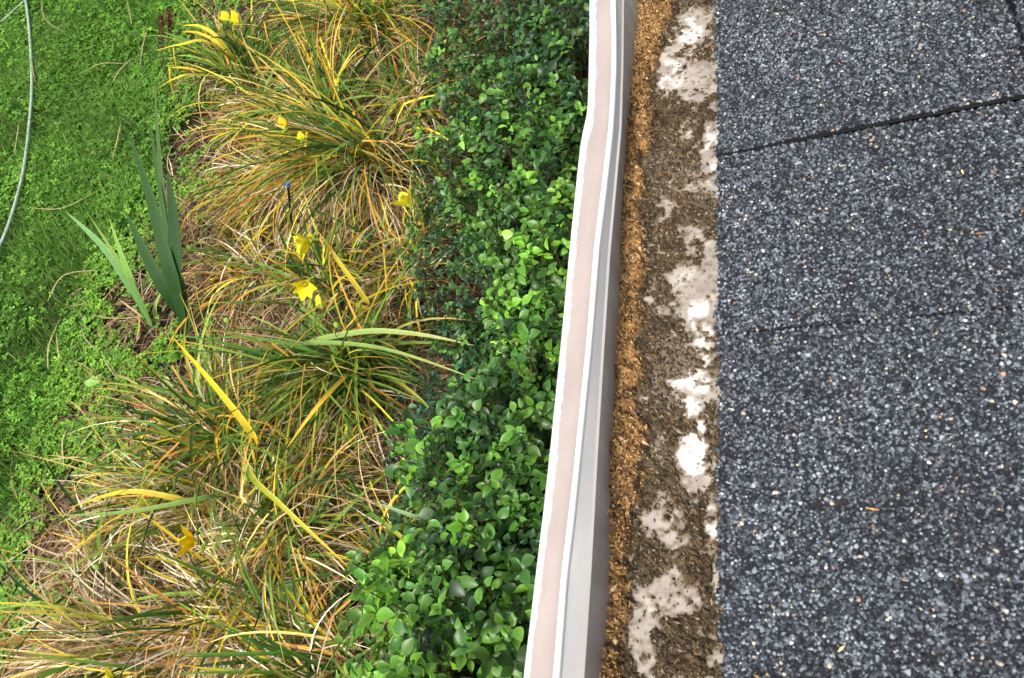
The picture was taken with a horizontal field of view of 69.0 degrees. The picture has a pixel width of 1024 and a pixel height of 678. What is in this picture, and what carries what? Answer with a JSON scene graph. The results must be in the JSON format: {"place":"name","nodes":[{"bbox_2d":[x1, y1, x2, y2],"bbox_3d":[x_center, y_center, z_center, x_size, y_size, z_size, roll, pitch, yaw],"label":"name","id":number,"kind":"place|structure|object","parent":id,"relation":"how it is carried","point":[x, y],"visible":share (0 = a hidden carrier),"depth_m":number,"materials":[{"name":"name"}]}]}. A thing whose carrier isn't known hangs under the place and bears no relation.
{"place":"outdoors","nodes":[
{"label":"outdoors","id":0,"kind":"place"},
{"bbox_2d":[0,0,202,548],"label":"lawn","id":1,"kind":"structure","parent":0,"point":[60,217],"depth_m":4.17,"materials":[{"name":"green plant"}]},
{"bbox_2d":[0,0,33,248],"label":"garden hose","id":2,"kind":"object","parent":1,"relation":"on","point":[12,213],"visible":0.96,"depth_m":4.63,"materials":[{"name":"rubber"}]},
{"bbox_2d":[41,1,60,30],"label":"dry grass blade","id":3,"kind":"object","parent":1,"relation":"on","point":[44,17],"visible":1,"depth_m":5.33,"materials":[{"name":"beige plant"}]},
{"bbox_2d":[47,321,58,366],"bbox_3d":[-2.212,0.013,3.584,0.020,0.016,0.292,-13,57,9],"label":"dry grass blade","id":4,"kind":"object","parent":1,"relation":"on","point":[48,345],"visible":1,"depth_m":3.56,"materials":[{"name":"beige plant"}]},
{"bbox_2d":[34,195,89,209],"bbox_3d":[-2.515,-0.741,4.132,0.415,0.016,0.079,-8,58,12],"label":"dry grass blade","id":5,"kind":"object","parent":1,"relation":"on","point":[58,208],"visible":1,"depth_m":4.11,"materials":[{"name":"beige plant"}]},
{"bbox_2d":[48,270,97,299],"bbox_3d":[-2.217,-0.312,3.782,0.331,0.016,0.108,-28,56,-1],"label":"dry grass blade","id":6,"kind":"object","parent":1,"relation":"on","point":[66,274],"visible":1,"depth_m":3.79,"materials":[{"name":"beige plant"}]},
{"bbox_2d":[140,29,146,63],"bbox_3d":[-2.361,-1.860,4.765,0.006,0.019,0.446,-16,56,7],"label":"dry grass blade","id":7,"kind":"object","parent":1,"relation":"on","point":[142,46],"visible":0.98,"depth_m":4.77,"materials":[{"name":"beige plant"}]},
{"bbox_2d":[0,0,586,677],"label":"ground","id":8,"kind":"structure","parent":0,"point":[191,120],"depth_m":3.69,"materials":[{"name":"brown plant"}]},
{"bbox_2d":[61,426,68,469],"bbox_3d":[-1.939,0.470,3.224,0.020,0.016,0.217,-19,56,5],"label":"dry grass blade","id":9,"kind":"object","parent":8,"relation":"on","point":[62,447],"visible":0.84,"depth_m":3.22,"materials":[{"name":"beige plant"}]},
{"bbox_2d":[0,489,180,677],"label":"daylily clump","id":10,"kind":"object","parent":8,"relation":"on","point":[73,659],"visible":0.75,"depth_m":2.55,"materials":[{"name":"yellow plant"}]},
{"bbox_2d":[84,374,105,388],"bbox_3d":[-1.868,0.209,3.396,0.106,0.097,0.062,-1,60,16],"label":"weed rosette","id":11,"kind":"object","parent":8,"relation":"on","point":[94,381],"visible":0.57,"depth_m":3.37,"materials":[{"name":"green plant"}]},
{"bbox_2d":[0,436,199,673],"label":"daylily clump","id":12,"kind":"object","parent":8,"relation":"on","point":[94,544],"visible":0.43,"depth_m":2.78,"materials":[{"name":"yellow plant"}]},
{"bbox_2d":[67,213,160,329],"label":"reed plant","id":13,"kind":"object","parent":8,"relation":"on","point":[122,269],"visible":0.95,"depth_m":3.41,"materials":[{"name":"green plant"}]},
{"bbox_2d":[91,314,143,318],"bbox_3d":[-1.885,-0.104,3.556,0.354,0.017,0.031,2,61,18],"label":"dry grass blade","id":14,"kind":"object","parent":8,"relation":"on","point":[113,318],"visible":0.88,"depth_m":3.55,"materials":[{"name":"beige plant"}]},
{"bbox_2d":[3,380,241,605],"bbox_3d":[-1.450,0.554,2.778,0.857,0.547,0.960,-26,56,1],"label":"daylily clump","id":15,"kind":"object","parent":8,"relation":"on","point":[168,502],"visible":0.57,"depth_m":2.75,"materials":[{"name":"yellow plant"}]},
{"bbox_2d":[127,78,189,337],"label":"reed plant","id":16,"kind":"object","parent":8,"relation":"on","point":[169,283],"visible":0.98,"depth_m":3.22,"materials":[{"name":"green plant"}]},
{"bbox_2d":[154,13,168,80],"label":"dock stalk","id":17,"kind":"object","parent":8,"relation":"on","point":[161,25],"visible":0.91,"depth_m":4.16,"materials":[{"name":"brown plant"}]},
{"bbox_2d":[157,377,178,403],"bbox_3d":[-1.498,0.242,3.273,0.074,0.084,0.132,-1,60,16],"label":"weed rosette","id":18,"kind":"object","parent":8,"relation":"on","point":[172,385],"visible":0.24,"depth_m":3.26,"materials":[{"name":"green plant"}]},
{"bbox_2d":[165,8,176,71],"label":"dock stalk","id":19,"kind":"object","parent":8,"relation":"on","point":[168,18],"visible":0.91,"depth_m":4.18,"materials":[{"name":"brown plant"}]},
{"bbox_2d":[25,458,352,677],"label":"daylily clump","id":20,"kind":"object","parent":8,"relation":"on","point":[173,612],"visible":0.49,"depth_m":2.52,"materials":[{"name":"yellow plant"}]},
{"bbox_2d":[33,275,364,577],"bbox_3d":[-1.090,0.253,2.764,1.601,0.693,1.256,-1,60,16],"label":"daylily clump","id":21,"kind":"object","parent":8,"relation":"on","point":[205,435],"visible":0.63,"depth_m":2.81,"materials":[{"name":"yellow plant"}]},
{"bbox_2d":[135,0,312,123],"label":"daylily clump","id":22,"kind":"object","parent":8,"relation":"on","point":[228,55],"visible":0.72,"depth_m":4.16,"materials":[{"name":"yellow plant"}]},
{"bbox_2d":[0,0,484,673],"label":"clover sprigs","id":23,"kind":"object","parent":8,"relation":"on","point":[58,396],"visible":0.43,"depth_m":3.39,"materials":[{"name":"green plant"}]},
{"bbox_2d":[144,175,353,350],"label":"daylily clump","id":24,"kind":"object","parent":8,"relation":"on","point":[248,257],"visible":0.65,"depth_m":3.46,"materials":[{"name":"yellow plant"}]},
{"bbox_2d":[177,125,323,286],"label":"daylily clump","id":25,"kind":"object","parent":8,"relation":"on","point":[232,183],"visible":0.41,"depth_m":3.56,"materials":[{"name":"yellow plant"}]},
{"bbox_2d":[127,381,404,677],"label":"daylily clump","id":26,"kind":"object","parent":8,"relation":"on","point":[283,495],"visible":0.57,"depth_m":2.58,"materials":[{"name":"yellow plant"}]},
{"bbox_2d":[157,514,387,677],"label":"daylily clump","id":27,"kind":"object","parent":8,"relation":"on","point":[293,659],"visible":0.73,"depth_m":2.39,"materials":[{"name":"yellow plant"}]},
{"bbox_2d":[173,32,374,182],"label":"daylily clump","id":28,"kind":"object","parent":8,"relation":"on","point":[235,131],"visible":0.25,"depth_m":3.95,"materials":[{"name":"yellow plant"}]},
{"bbox_2d":[286,181,294,250],"bbox_3d":[-0.985,-0.531,3.321,0.278,0.509,0.020,6,62,20],"label":"garden stake","id":29,"kind":"object","parent":8,"relation":"on","point":[288,185],"visible":0.84,"depth_m":3.20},
{"bbox_2d":[275,581,318,622],"bbox_3d":[-0.694,0.924,2.542,0.214,0.208,0.096,21,68,26],"label":"weed rosette","id":30,"kind":"object","parent":8,"relation":"on","point":[282,596],"visible":0.34,"depth_m":2.49,"materials":[{"name":"green plant"}]},
{"bbox_2d":[181,356,420,601],"bbox_3d":[-0.766,0.457,2.717,0.996,0.405,1.053,-15,57,7],"label":"daylily clump","id":31,"kind":"object","parent":8,"relation":"on","point":[346,448],"visible":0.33,"depth_m":2.72,"materials":[{"name":"green plant"}]},
{"bbox_2d":[176,1,427,189],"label":"daylily clump","id":32,"kind":"object","parent":8,"relation":"on","point":[327,87],"visible":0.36,"depth_m":3.71,"materials":[{"name":"yellow plant"}]},
{"bbox_2d":[139,219,476,534],"bbox_3d":[-0.737,0.085,2.734,1.391,0.736,1.272,-1,60,16],"label":"daylily clump","id":33,"kind":"object","parent":8,"relation":"on","point":[352,375],"visible":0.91,"depth_m":2.75,"materials":[{"name":"green plant"}]},
{"bbox_2d":[202,157,430,339],"bbox_3d":[-0.868,-0.407,3.080,0.938,0.724,0.850,18,67,25],"label":"daylily clump","id":34,"kind":"object","parent":8,"relation":"on","point":[308,285],"visible":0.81,"depth_m":3.20,"materials":[{"name":"yellow plant"}]},
{"bbox_2d":[180,28,489,279],"bbox_3d":[-0.761,-0.923,3.276,1.602,0.864,1.394,-1,60,16],"label":"daylily clump","id":35,"kind":"object","parent":8,"relation":"on","point":[331,159],"visible":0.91,"depth_m":3.35,"materials":[{"name":"yellow plant"}]},
{"bbox_2d":[211,0,474,93],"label":"daylily clump","id":36,"kind":"object","parent":8,"relation":"on","point":[372,34],"visible":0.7,"depth_m":3.97,"materials":[{"name":"yellow plant"}]},
{"bbox_2d":[240,436,503,677],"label":"daylily clump","id":37,"kind":"object","parent":8,"relation":"on","point":[386,526],"visible":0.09,"depth_m":2.52,"materials":[{"name":"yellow plant"}]},
{"bbox_2d":[286,153,479,353],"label":"daylily clump","id":38,"kind":"object","parent":8,"relation":"on","point":[396,272],"visible":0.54,"depth_m":3.19,"materials":[{"name":"green plant"}]},
{"bbox_2d":[344,531,436,647],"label":"evergreen shrub","id":39,"kind":"object","parent":8,"relation":"on","point":[362,572],"visible":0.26,"depth_m":2.10,"materials":[{"name":"green plant"}]},
{"bbox_2d":[395,457,412,486],"bbox_3d":[-0.271,0.493,2.591,0.180,0.350,0.104,-20,56,4],"label":"weed rosette","id":40,"kind":"object","parent":8,"relation":"on","point":[397,463],"visible":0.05,"depth_m":2.50,"materials":[{"name":"green plant"}]},
{"bbox_2d":[334,1,510,164],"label":"daylily clump","id":41,"kind":"object","parent":8,"relation":"on","point":[411,91],"visible":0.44,"depth_m":3.73,"materials":[{"name":"yellow plant"}]},
{"bbox_2d":[384,407,475,522],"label":"evergreen shrub","id":42,"kind":"object","parent":8,"relation":"on","point":[398,428],"visible":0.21,"depth_m":2.18,"materials":[{"name":"green plant"}]},
{"bbox_2d":[333,516,527,677],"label":"evergreen shrub","id":43,"kind":"object","parent":8,"relation":"on","point":[386,581],"visible":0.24,"depth_m":1.76,"materials":[{"name":"green plant"}]},
{"bbox_2d":[367,436,522,661],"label":"evergreen shrub","id":44,"kind":"object","parent":8,"relation":"on","point":[436,490],"visible":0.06,"depth_m":2.33,"materials":[{"name":"green plant"}]},
{"bbox_2d":[373,537,539,677],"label":"evergreen shrub","id":45,"kind":"object","parent":8,"relation":"on","point":[490,667],"visible":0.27,"depth_m":1.56,"materials":[{"name":"green plant"}]},
{"bbox_2d":[380,320,555,572],"bbox_3d":[-0.129,0.356,2.565,0.729,0.467,1.009,-1,60,16],"label":"evergreen shrub","id":46,"kind":"object","parent":8,"relation":"on","point":[430,411],"visible":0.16,"depth_m":2.60,"materials":[{"name":"green plant"}]},
{"bbox_2d":[387,371,554,625],"bbox_3d":[0.052,0.473,2.149,0.788,0.947,0.914,-1,60,16],"label":"evergreen shrub","id":47,"kind":"object","parent":8,"relation":"on","point":[428,457],"visible":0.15,"depth_m":1.91,"materials":[{"name":"green plant"}]},
{"bbox_2d":[392,422,550,677],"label":"evergreen shrub","id":48,"kind":"object","parent":8,"relation":"on","point":[459,525],"visible":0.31,"depth_m":1.69,"materials":[{"name":"green plant"}]},
{"bbox_2d":[396,104,552,288],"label":"evergreen shrub","id":49,"kind":"object","parent":8,"relation":"on","point":[426,211],"visible":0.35,"depth_m":3.10,"materials":[{"name":"green plant"}]},
{"bbox_2d":[403,177,569,394],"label":"evergreen shrub","id":50,"kind":"object","parent":8,"relation":"on","point":[465,300],"visible":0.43,"depth_m":2.81,"materials":[{"name":"green plant"}]},
{"bbox_2d":[420,282,565,550],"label":"evergreen shrub","id":51,"kind":"object","parent":8,"relation":"on","point":[530,445],"visible":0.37,"depth_m":2.01,"materials":[{"name":"green plant"}]},
{"bbox_2d":[404,23,588,215],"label":"evergreen shrub","id":52,"kind":"object","parent":8,"relation":"on","point":[471,142],"visible":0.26,"depth_m":3.10,"materials":[{"name":"green plant"}]},
{"bbox_2d":[442,362,558,645],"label":"evergreen shrub","id":53,"kind":"object","parent":8,"relation":"on","point":[480,444],"visible":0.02,"depth_m":2.01,"materials":[{"name":"green plant"}]},
{"bbox_2d":[431,215,569,458],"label":"evergreen shrub","id":54,"kind":"object","parent":8,"relation":"on","point":[542,281],"visible":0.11,"depth_m":2.50,"materials":[{"name":"green plant"}]},
{"bbox_2d":[416,0,587,129],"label":"evergreen shrub","id":55,"kind":"object","parent":8,"relation":"on","point":[440,46],"visible":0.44,"depth_m":3.46,"materials":[{"name":"green plant"}]},
{"bbox_2d":[439,0,589,221],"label":"evergreen shrub","id":56,"kind":"object","parent":8,"relation":"on","point":[519,61],"visible":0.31,"depth_m":2.86,"materials":[{"name":"green plant"}]},
{"bbox_2d":[443,68,587,320],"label":"evergreen shrub","id":57,"kind":"object","parent":8,"relation":"on","point":[517,204],"visible":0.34,"depth_m":2.62,"materials":[{"name":"green plant"}]},
{"bbox_2d":[497,472,544,660],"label":"evergreen shrub","id":58,"kind":"object","parent":8,"relation":"on","point":[508,588],"visible":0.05,"depth_m":1.75,"materials":[{"name":"green plant"}]},
{"bbox_2d":[464,114,581,393],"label":"evergreen shrub","id":59,"kind":"object","parent":8,"relation":"on","point":[566,141],"visible":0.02,"depth_m":2.58,"materials":[{"name":"green plant"}]},
{"bbox_2d":[475,182,575,433],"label":"evergreen shrub","id":60,"kind":"object","parent":8,"relation":"on","point":[526,249],"visible":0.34,"depth_m":2.23,"materials":[{"name":"green plant"}]},
{"bbox_2d":[469,0,588,180],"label":"evergreen shrub","id":61,"kind":"object","parent":8,"relation":"on","point":[525,52],"visible":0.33,"depth_m":3.01,"materials":[{"name":"green plant"}]},
{"bbox_2d":[713,0,1023,677],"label":"house","id":62,"kind":"structure","parent":8,"relation":"on","point":[869,316],"depth_m":0.48,"materials":[{"name":"asphalt"}]},
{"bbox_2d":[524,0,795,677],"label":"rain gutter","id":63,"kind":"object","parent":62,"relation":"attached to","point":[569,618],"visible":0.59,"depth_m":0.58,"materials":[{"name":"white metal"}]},
{"bbox_2d":[753,31,984,677],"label":"roof debris","id":64,"kind":"object","parent":62,"relation":"on","point":[842,647],"visible":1,"depth_m":0.43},
{"bbox_2d":[599,0,780,677],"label":"gutter dirt","id":65,"kind":"structure","parent":0,"point":[641,477],"depth_m":0.62,"materials":[{"name":"brown soil"}]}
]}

